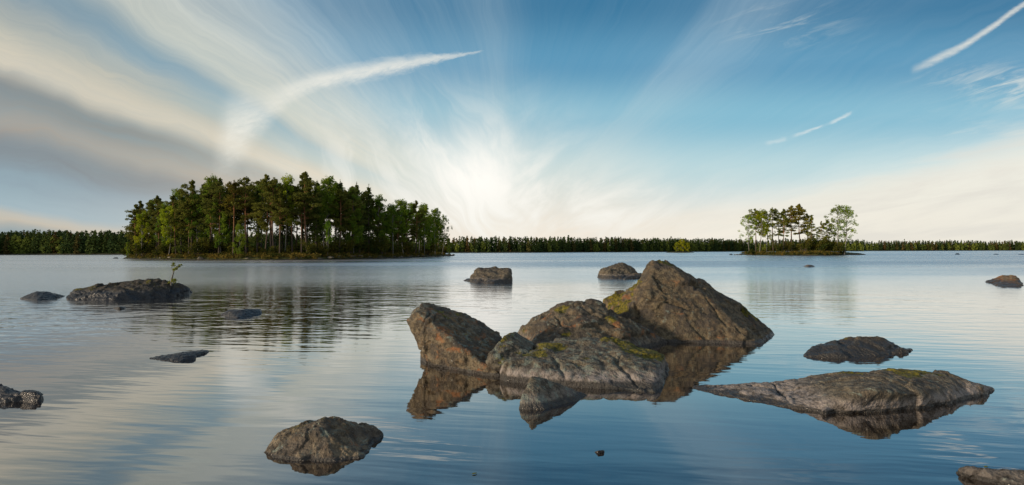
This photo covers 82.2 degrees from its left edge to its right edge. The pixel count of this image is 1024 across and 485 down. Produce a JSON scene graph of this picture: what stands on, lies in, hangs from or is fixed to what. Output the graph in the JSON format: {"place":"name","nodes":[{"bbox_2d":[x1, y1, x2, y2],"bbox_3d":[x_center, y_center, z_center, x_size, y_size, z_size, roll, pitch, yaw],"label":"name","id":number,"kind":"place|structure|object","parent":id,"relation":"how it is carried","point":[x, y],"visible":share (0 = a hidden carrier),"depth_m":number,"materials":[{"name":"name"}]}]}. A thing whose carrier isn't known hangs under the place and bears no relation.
{"place":"outdoors","nodes":[
{"label":"outdoors","id":0,"kind":"place"},
{"bbox_2d":[0,253,150,254],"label":"terrain","id":1,"kind":"structure","parent":0,"point":[63,254],"depth_m":319.75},
{"bbox_2d":[0,229,300,254],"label":"forest","id":2,"kind":"object","parent":1,"relation":"on","point":[65,241],"visible":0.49,"depth_m":323.63,"materials":[{"name":"plant"}]},
{"bbox_2d":[125,253,448,259],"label":"island","id":3,"kind":"structure","parent":0,"point":[279,258],"depth_m":121.97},
{"bbox_2d":[122,209,141,255],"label":"tree","id":4,"kind":"object","parent":3,"relation":"on","point":[131,228],"visible":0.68,"depth_m":141.97,"materials":[{"name":"green plant"}]},
{"bbox_2d":[127,200,152,239],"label":"pine tree","id":5,"kind":"object","parent":3,"relation":"on","point":[137,207],"visible":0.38,"depth_m":144.75,"materials":[{"name":"green plant"}]},
{"bbox_2d":[132,211,153,254],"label":"birch tree","id":6,"kind":"object","parent":3,"relation":"on","point":[139,222],"visible":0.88,"depth_m":137.16,"materials":[{"name":"green plant"}]},
{"bbox_2d":[130,237,155,256],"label":"shrub","id":7,"kind":"object","parent":3,"relation":"on","point":[149,248],"visible":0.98,"depth_m":136.94,"materials":[{"name":"green plant"}]},
{"bbox_2d":[140,195,169,250],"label":"pine tree","id":8,"kind":"object","parent":3,"relation":"on","point":[156,200],"visible":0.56,"depth_m":137.76,"materials":[{"name":"green plant"}]},
{"bbox_2d":[145,206,165,256],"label":"tree","id":9,"kind":"object","parent":3,"relation":"on","point":[154,222],"visible":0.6,"depth_m":133.06,"materials":[{"name":"green plant"}]},
{"bbox_2d":[154,202,175,249],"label":"birch tree","id":10,"kind":"object","parent":3,"relation":"on","point":[159,221],"visible":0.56,"depth_m":130.43,"materials":[{"name":"green plant"}]},
{"bbox_2d":[157,242,173,254],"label":"shrub","id":11,"kind":"object","parent":3,"relation":"on","point":[164,251],"visible":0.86,"depth_m":129.31,"materials":[{"name":"green plant"}]},
{"bbox_2d":[155,195,183,234],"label":"pine tree","id":12,"kind":"object","parent":3,"relation":"on","point":[172,198],"visible":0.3,"depth_m":132.79,"materials":[{"name":"green plant"}]},
{"bbox_2d":[159,205,183,253],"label":"birch tree","id":13,"kind":"object","parent":3,"relation":"on","point":[164,215],"visible":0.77,"depth_m":128.58,"materials":[{"name":"green plant"}]},
{"bbox_2d":[163,204,182,253],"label":"tree","id":14,"kind":"object","parent":3,"relation":"on","point":[175,212],"visible":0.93,"depth_m":127.67,"materials":[{"name":"green plant"}]},
{"bbox_2d":[171,186,190,253],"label":"spruce tree","id":15,"kind":"object","parent":3,"relation":"on","point":[178,247],"visible":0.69,"depth_m":128.52,"materials":[{"name":"green plant"}]},
{"bbox_2d":[177,197,201,253],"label":"tree","id":16,"kind":"object","parent":3,"relation":"on","point":[183,216],"visible":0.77,"depth_m":127.06,"materials":[{"name":"green plant"}]},
{"bbox_2d":[173,180,206,244],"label":"pine tree","id":17,"kind":"object","parent":3,"relation":"on","point":[190,188],"visible":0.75,"depth_m":127.49,"materials":[{"name":"green plant"}]},
{"bbox_2d":[183,193,209,249],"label":"birch tree","id":18,"kind":"object","parent":3,"relation":"on","point":[200,234],"visible":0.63,"depth_m":127.64,"materials":[{"name":"green plant"}]},
{"bbox_2d":[185,238,211,255],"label":"shrub","id":19,"kind":"object","parent":3,"relation":"on","point":[199,250],"visible":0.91,"depth_m":123.12,"materials":[{"name":"green plant"}]},
{"bbox_2d":[194,183,214,239],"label":"pine tree","id":20,"kind":"object","parent":3,"relation":"on","point":[201,191],"visible":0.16,"depth_m":129.51,"materials":[{"name":"green plant"}]},
{"bbox_2d":[196,190,221,249],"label":"tree","id":21,"kind":"object","parent":3,"relation":"on","point":[205,197],"visible":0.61,"depth_m":124.01,"materials":[{"name":"green plant"}]},
{"bbox_2d":[194,233,224,253],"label":"shrub","id":22,"kind":"object","parent":3,"relation":"on","point":[212,250],"visible":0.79,"depth_m":123.98,"materials":[{"name":"green plant"}]},
{"bbox_2d":[201,173,224,238],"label":"birch tree","id":23,"kind":"object","parent":3,"relation":"on","point":[208,182],"visible":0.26,"depth_m":126.59,"materials":[{"name":"green plant"}]},
{"bbox_2d":[204,189,233,251],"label":"birch tree","id":24,"kind":"object","parent":3,"relation":"on","point":[224,218],"visible":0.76,"depth_m":123.49,"materials":[{"name":"green plant"}]},
{"bbox_2d":[201,177,237,252],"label":"pine tree","id":25,"kind":"object","parent":3,"relation":"on","point":[214,186],"visible":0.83,"depth_m":122.73,"materials":[{"name":"green plant"}]},
{"bbox_2d":[211,190,241,253],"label":"pine tree","id":26,"kind":"object","parent":3,"relation":"on","point":[229,218],"visible":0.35,"depth_m":124.03,"materials":[{"name":"green plant"}]},
{"bbox_2d":[223,239,241,253],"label":"shrub","id":27,"kind":"object","parent":3,"relation":"on","point":[227,248],"visible":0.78,"depth_m":124.17,"materials":[{"name":"green plant"}]},
{"bbox_2d":[219,180,248,254],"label":"pine tree","id":28,"kind":"object","parent":3,"relation":"on","point":[232,186],"visible":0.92,"depth_m":121.72,"materials":[{"name":"green plant"}]},
{"bbox_2d":[232,223,246,255],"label":"birch tree","id":29,"kind":"object","parent":3,"relation":"on","point":[238,228],"visible":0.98,"depth_m":119.06,"materials":[{"name":"green plant"}]},
{"bbox_2d":[235,188,254,251],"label":"pine tree","id":30,"kind":"object","parent":3,"relation":"on","point":[248,222],"visible":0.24,"depth_m":128.12,"materials":[{"name":"green plant"}]},
{"bbox_2d":[230,195,260,239],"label":"pine tree","id":31,"kind":"object","parent":3,"relation":"on","point":[241,213],"visible":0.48,"depth_m":124.83,"materials":[{"name":"green plant"}]},
{"bbox_2d":[230,176,262,253],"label":"pine tree","id":32,"kind":"object","parent":3,"relation":"on","point":[244,183],"visible":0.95,"depth_m":122.67,"materials":[{"name":"green plant"}]},
{"bbox_2d":[248,187,264,252],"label":"spruce tree","id":33,"kind":"object","parent":3,"relation":"on","point":[256,237],"visible":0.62,"depth_m":123.70,"materials":[{"name":"green plant"}]},
{"bbox_2d":[251,174,281,249],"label":"pine tree","id":34,"kind":"object","parent":3,"relation":"on","point":[266,178],"visible":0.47,"depth_m":121.95,"materials":[{"name":"green plant"}]},
{"bbox_2d":[251,184,288,246],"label":"pine tree","id":35,"kind":"object","parent":3,"relation":"on","point":[263,194],"visible":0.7,"depth_m":120.76,"materials":[{"name":"green plant"}]},
{"bbox_2d":[260,177,288,247],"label":"pine tree","id":36,"kind":"object","parent":3,"relation":"on","point":[274,184],"visible":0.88,"depth_m":120.92,"materials":[{"name":"green plant"}]},
{"bbox_2d":[266,191,293,252],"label":"pine tree","id":37,"kind":"object","parent":3,"relation":"on","point":[274,212],"visible":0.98,"depth_m":119.58,"materials":[{"name":"green plant"}]},
{"bbox_2d":[275,193,290,249],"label":"spruce tree","id":38,"kind":"object","parent":3,"relation":"on","point":[284,231],"visible":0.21,"depth_m":129.84,"materials":[{"name":"green plant"}]},
{"bbox_2d":[276,173,295,251],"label":"birch tree","id":39,"kind":"object","parent":3,"relation":"on","point":[287,181],"visible":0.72,"depth_m":122.62,"materials":[{"name":"green plant"}]},
{"bbox_2d":[126,250,450,259],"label":"undergrowth","id":40,"kind":"object","parent":3,"relation":"on","point":[290,254],"visible":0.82,"depth_m":123.49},
{"bbox_2d":[274,184,307,251],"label":"pine tree","id":41,"kind":"object","parent":3,"relation":"on","point":[283,197],"visible":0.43,"depth_m":123.21,"materials":[{"name":"green plant"}]},
{"bbox_2d":[281,171,323,250],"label":"pine tree","id":42,"kind":"object","parent":3,"relation":"on","point":[307,184],"visible":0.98,"depth_m":121.86,"materials":[{"name":"green plant"}]},
{"bbox_2d":[288,190,321,251],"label":"pine tree","id":43,"kind":"object","parent":3,"relation":"on","point":[306,203],"visible":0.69,"depth_m":122.76,"materials":[{"name":"green plant"}]},
{"bbox_2d":[298,195,312,241],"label":"spruce tree","id":44,"kind":"object","parent":3,"relation":"on","point":[307,226],"visible":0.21,"depth_m":132.16,"materials":[{"name":"green plant"}]},
{"bbox_2d":[300,239,317,253],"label":"shrub","id":45,"kind":"object","parent":3,"relation":"on","point":[311,249],"visible":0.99,"depth_m":120.62,"materials":[{"name":"green plant"}]},
{"bbox_2d":[308,187,323,252],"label":"spruce tree","id":46,"kind":"object","parent":3,"relation":"on","point":[314,229],"visible":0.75,"depth_m":124.47,"materials":[{"name":"green plant"}]},
{"bbox_2d":[311,192,333,245],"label":"birch tree","id":47,"kind":"object","parent":3,"relation":"on","point":[324,203],"visible":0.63,"depth_m":125.88,"materials":[{"name":"green plant"}]},
{"bbox_2d":[315,243,330,255],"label":"shrub","id":48,"kind":"object","parent":3,"relation":"on","point":[323,250],"visible":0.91,"depth_m":122.50,"materials":[{"name":"green plant"}]},
{"bbox_2d":[312,176,339,244],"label":"birch tree","id":49,"kind":"object","parent":3,"relation":"on","point":[332,191],"visible":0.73,"depth_m":127.56,"materials":[{"name":"green plant"}]},
{"bbox_2d":[324,221,332,256],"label":"birch tree","id":50,"kind":"object","parent":3,"relation":"on","point":[328,233],"visible":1,"depth_m":122.52,"materials":[{"name":"green plant"}]},
{"bbox_2d":[328,239,345,253],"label":"shrub","id":51,"kind":"object","parent":3,"relation":"on","point":[334,247],"visible":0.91,"depth_m":127.24,"materials":[{"name":"green plant"}]},
{"bbox_2d":[331,179,350,243],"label":"spruce tree","id":52,"kind":"object","parent":3,"relation":"on","point":[340,184],"visible":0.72,"depth_m":129.36,"materials":[{"name":"green plant"}]},
{"bbox_2d":[327,188,357,252],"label":"pine tree","id":53,"kind":"object","parent":3,"relation":"on","point":[340,193],"visible":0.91,"depth_m":128.09,"materials":[{"name":"green plant"}]},
{"bbox_2d":[344,191,364,252],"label":"birch tree","id":54,"kind":"object","parent":3,"relation":"on","point":[356,231],"visible":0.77,"depth_m":130.11,"materials":[{"name":"green plant"}]},
{"bbox_2d":[341,189,367,252],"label":"pine tree","id":55,"kind":"object","parent":3,"relation":"on","point":[358,201],"visible":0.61,"depth_m":130.41,"materials":[{"name":"green plant"}]},
{"bbox_2d":[356,200,368,253],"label":"spruce tree","id":56,"kind":"object","parent":3,"relation":"on","point":[363,231],"visible":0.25,"depth_m":135.39,"materials":[{"name":"green plant"}]},
{"bbox_2d":[362,184,377,252],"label":"spruce tree","id":57,"kind":"object","parent":3,"relation":"on","point":[368,202],"visible":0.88,"depth_m":139.35,"materials":[{"name":"green plant"}]},
{"bbox_2d":[363,201,385,248],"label":"pine tree","id":58,"kind":"object","parent":3,"relation":"on","point":[378,228],"visible":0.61,"depth_m":141.69,"materials":[{"name":"green plant"}]},
{"bbox_2d":[370,236,389,253],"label":"shrub","id":59,"kind":"object","parent":3,"relation":"on","point":[384,246],"visible":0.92,"depth_m":139.03,"materials":[{"name":"green plant"}]},
{"bbox_2d":[370,194,391,246],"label":"birch tree","id":60,"kind":"object","parent":3,"relation":"on","point":[380,204],"visible":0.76,"depth_m":142.03,"materials":[{"name":"green plant"}]},
{"bbox_2d":[376,212,394,252],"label":"birch tree","id":61,"kind":"object","parent":3,"relation":"on","point":[387,220],"visible":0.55,"depth_m":143.21,"materials":[{"name":"green plant"}]},
{"bbox_2d":[383,203,402,236],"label":"birch tree","id":62,"kind":"object","parent":3,"relation":"on","point":[393,230],"visible":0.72,"depth_m":145.52,"materials":[{"name":"green plant"}]},
{"bbox_2d":[390,209,408,246],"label":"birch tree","id":63,"kind":"object","parent":3,"relation":"on","point":[399,235],"visible":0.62,"depth_m":151.79,"materials":[{"name":"green plant"}]},
{"bbox_2d":[392,198,413,255],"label":"birch tree","id":64,"kind":"object","parent":3,"relation":"on","point":[399,202],"visible":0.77,"depth_m":153.40,"materials":[{"name":"green plant"}]},
{"bbox_2d":[399,240,414,254],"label":"shrub","id":65,"kind":"object","parent":3,"relation":"on","point":[408,248],"visible":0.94,"depth_m":156.60,"materials":[{"name":"green plant"}]},
{"bbox_2d":[401,209,420,253],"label":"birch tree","id":66,"kind":"object","parent":3,"relation":"on","point":[409,239],"visible":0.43,"depth_m":160.65,"materials":[{"name":"green plant"}]},
{"bbox_2d":[407,200,427,255],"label":"tree","id":67,"kind":"object","parent":3,"relation":"on","point":[418,217],"visible":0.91,"depth_m":160.29,"materials":[{"name":"green plant"}]},
{"bbox_2d":[417,204,434,253],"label":"birch tree","id":68,"kind":"object","parent":3,"relation":"on","point":[426,230],"visible":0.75,"depth_m":166.11,"materials":[{"name":"green plant"}]},
{"bbox_2d":[420,241,439,254],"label":"shrub","id":69,"kind":"object","parent":3,"relation":"on","point":[432,247],"visible":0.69,"depth_m":170.58,"materials":[{"name":"green plant"}]},
{"bbox_2d":[427,208,442,254],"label":"birch tree","id":70,"kind":"object","parent":3,"relation":"on","point":[435,211],"visible":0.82,"depth_m":176.98,"materials":[{"name":"green plant"}]},
{"bbox_2d":[436,215,452,254],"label":"birch tree","id":71,"kind":"object","parent":3,"relation":"on","point":[443,221],"visible":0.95,"depth_m":183.32,"materials":[{"name":"green plant"}]},
{"bbox_2d":[0,251,1023,484],"bbox_3d":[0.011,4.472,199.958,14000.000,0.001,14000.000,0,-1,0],"label":"water","id":72,"kind":"structure","parent":0,"point":[316,340],"depth_m":8.36,"materials":[{"name":"liquid"}]},
{"bbox_2d":[0,384,43,402],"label":"rock","id":73,"kind":"object","parent":72,"relation":"on","point":[7,394],"visible":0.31,"depth_m":7.06,"materials":[{"name":"black stone"}]},
{"bbox_2d":[20,291,63,299],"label":"rock","id":74,"kind":"object","parent":72,"relation":"on","point":[41,295],"visible":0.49,"depth_m":22.29,"materials":[{"name":"black stone"}]},
{"bbox_2d":[66,278,191,299],"bbox_3d":[-15.736,2.071,24.271,4.536,1.243,6.203,0,-1,-33],"label":"rock","id":75,"kind":"object","parent":72,"relation":"in","point":[148,288],"visible":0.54,"depth_m":22.61,"materials":[{"name":"black stone"}]},
{"bbox_2d":[149,349,208,361],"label":"rock","id":76,"kind":"object","parent":72,"relation":"in","point":[183,356],"visible":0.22,"depth_m":9.84,"materials":[{"name":"black stone"}]},
{"bbox_2d":[221,309,261,317],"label":"rock","id":77,"kind":"object","parent":72,"relation":"on","point":[237,313],"visible":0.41,"depth_m":16.33,"materials":[{"name":"black stone"}]},
{"bbox_2d":[264,416,383,461],"bbox_3d":[-1.766,1.954,5.534,1.146,0.644,1.160,0,-1,0],"label":"boulder","id":78,"kind":"object","parent":72,"relation":"in","point":[330,439],"visible":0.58,"depth_m":5.22,"materials":[{"name":"stone"}]},
{"bbox_2d":[406,303,501,376],"bbox_3d":[-0.592,1.658,9.382,1.780,1.352,1.455,-1,-1,30],"label":"boulder","id":79,"kind":"object","parent":72,"relation":"in","point":[447,338],"visible":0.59,"depth_m":9.05,"materials":[{"name":"stone"}]},
{"bbox_2d":[463,266,512,283],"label":"boulder","id":80,"kind":"object","parent":72,"relation":"in","point":[493,275],"visible":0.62,"depth_m":33.17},
{"bbox_2d":[486,332,534,371],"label":"boulder","id":81,"kind":"object","parent":72,"relation":"in","point":[509,346],"visible":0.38,"depth_m":8.69,"materials":[{"name":"grey stone"}]},
{"bbox_2d":[519,376,585,409],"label":"stone","id":82,"kind":"object","parent":72,"relation":"in","point":[539,393],"visible":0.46,"depth_m":6.86,"materials":[{"name":"grey stone"}]},
{"bbox_2d":[500,337,668,392],"bbox_3d":[1.242,1.916,8.992,2.384,0.877,2.820,0,-1,19],"label":"boulder","id":83,"kind":"object","parent":72,"relation":"in","point":[603,363],"visible":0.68,"depth_m":8.06,"materials":[{"name":"stone"}]},
{"bbox_2d":[517,298,667,347],"bbox_3d":[1.520,1.753,11.789,3.236,1.276,3.971,0,-1,0],"label":"boulder","id":84,"kind":"object","parent":72,"relation":"in","point":[590,317],"visible":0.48,"depth_m":10.97,"materials":[{"name":"grey stone"}]},
{"bbox_2d":[597,262,641,279],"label":"boulder","id":85,"kind":"object","parent":72,"relation":"in","point":[623,271],"visible":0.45,"depth_m":37.69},
{"bbox_2d":[602,260,774,344],"bbox_3d":[3.810,1.406,13.321,4.036,2.057,4.687,0,-1,0],"label":"boulder","id":86,"kind":"object","parent":72,"relation":"in","point":[669,302],"visible":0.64,"depth_m":11.88,"materials":[{"name":"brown stone"}]},
{"bbox_2d":[693,368,994,414],"bbox_3d":[4.296,1.938,7.194,3.900,0.688,1.631,0,-1,0],"label":"boulder","id":87,"kind":"object","parent":72,"relation":"in","point":[888,389],"visible":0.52,"depth_m":6.90,"materials":[{"name":"stone"}]},
{"bbox_2d":[803,336,912,358],"bbox_3d":[5.912,2.006,10.392,2.460,0.674,1.236,0,-1,-26],"label":"boulder","id":88,"kind":"object","parent":72,"relation":"in","point":[857,346],"visible":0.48,"depth_m":10.11,"materials":[{"name":"stone"}]},
{"bbox_2d":[956,466,1023,484],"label":"rock","id":89,"kind":"object","parent":72,"relation":"in","point":[1004,476],"visible":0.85,"depth_m":4.52,"materials":[{"name":"stone"}]},
{"bbox_2d":[985,275,1023,287],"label":"rock","id":90,"kind":"object","parent":72,"relation":"on","point":[1007,281],"visible":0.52,"depth_m":29.86,"materials":[{"name":"stone"}]},
{"bbox_2d":[0,0,1023,244],"label":"sky","id":91,"kind":"structure","parent":0,"point":[637,119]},
{"bbox_2d":[446,250,861,252],"bbox_3d":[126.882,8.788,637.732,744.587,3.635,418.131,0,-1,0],"label":"terrain","id":92,"kind":"structure","parent":0,"point":[605,251],"depth_m":496.87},
{"bbox_2d":[299,235,865,251],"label":"forest","id":93,"kind":"object","parent":92,"relation":"on","point":[480,244],"visible":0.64,"depth_m":502.84,"materials":[{"name":"plant"}]},
{"bbox_2d":[742,252,865,255],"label":"island","id":94,"kind":"structure","parent":0,"point":[811,254],"depth_m":180.28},
{"bbox_2d":[739,214,756,254],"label":"birch tree","id":95,"kind":"object","parent":94,"relation":"on","point":[749,228],"visible":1,"depth_m":189.04,"materials":[{"name":"green plant"}]},
{"bbox_2d":[742,208,760,250],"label":"pine tree","id":96,"kind":"object","parent":94,"relation":"on","point":[753,215],"visible":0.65,"depth_m":191.94,"materials":[{"name":"green plant"}]},
{"bbox_2d":[752,208,771,251],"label":"birch tree","id":97,"kind":"object","parent":94,"relation":"on","point":[761,215],"visible":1,"depth_m":188.06,"materials":[{"name":"green plant"}]},
{"bbox_2d":[766,208,780,249],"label":"pine tree","id":98,"kind":"object","parent":94,"relation":"on","point":[773,212],"visible":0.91,"depth_m":189.44,"materials":[{"name":"green plant"}]},
{"bbox_2d":[776,208,793,250],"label":"pine tree","id":99,"kind":"object","parent":94,"relation":"on","point":[782,213],"visible":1,"depth_m":186.41,"materials":[{"name":"green plant"}]},
{"bbox_2d":[739,250,840,254],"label":"undergrowth","id":100,"kind":"object","parent":94,"relation":"on","point":[799,252],"visible":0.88,"depth_m":180.79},
{"bbox_2d":[777,205,806,250],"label":"pine tree","id":101,"kind":"object","parent":94,"relation":"on","point":[791,210],"visible":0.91,"depth_m":186.58,"materials":[{"name":"green plant"}]},
{"bbox_2d":[789,203,809,249],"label":"pine tree","id":102,"kind":"object","parent":94,"relation":"on","point":[800,209],"visible":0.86,"depth_m":187.03,"materials":[{"name":"green plant"}]},
{"bbox_2d":[795,236,814,250],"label":"shrub","id":103,"kind":"object","parent":94,"relation":"on","point":[808,242],"visible":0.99,"depth_m":184.74,"materials":[{"name":"green plant"}]},
{"bbox_2d":[804,216,818,241],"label":"pine tree","id":104,"kind":"object","parent":94,"relation":"on","point":[811,227],"visible":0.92,"depth_m":185.40,"materials":[{"name":"green plant"}]},
{"bbox_2d":[814,237,828,250],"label":"shrub","id":105,"kind":"object","parent":94,"relation":"on","point":[822,246],"visible":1,"depth_m":182.61,"materials":[{"name":"green plant"}]},
{"bbox_2d":[824,204,856,246],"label":"birch tree","id":106,"kind":"object","parent":94,"relation":"on","point":[839,207],"visible":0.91,"depth_m":184.24,"materials":[{"name":"green plant"}]},
{"bbox_2d":[834,205,858,254],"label":"birch tree","id":107,"kind":"object","parent":94,"relation":"on","point":[846,220],"visible":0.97,"depth_m":182.64,"materials":[{"name":"green plant"}]},
{"bbox_2d":[864,250,1023,250],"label":"terrain","id":108,"kind":"structure","parent":0,"point":[944,250],"depth_m":704.30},
{"bbox_2d":[864,239,1023,250],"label":"forest","id":109,"kind":"object","parent":108,"relation":"on","point":[937,245],"visible":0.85,"depth_m":708.14,"materials":[{"name":"plant"}]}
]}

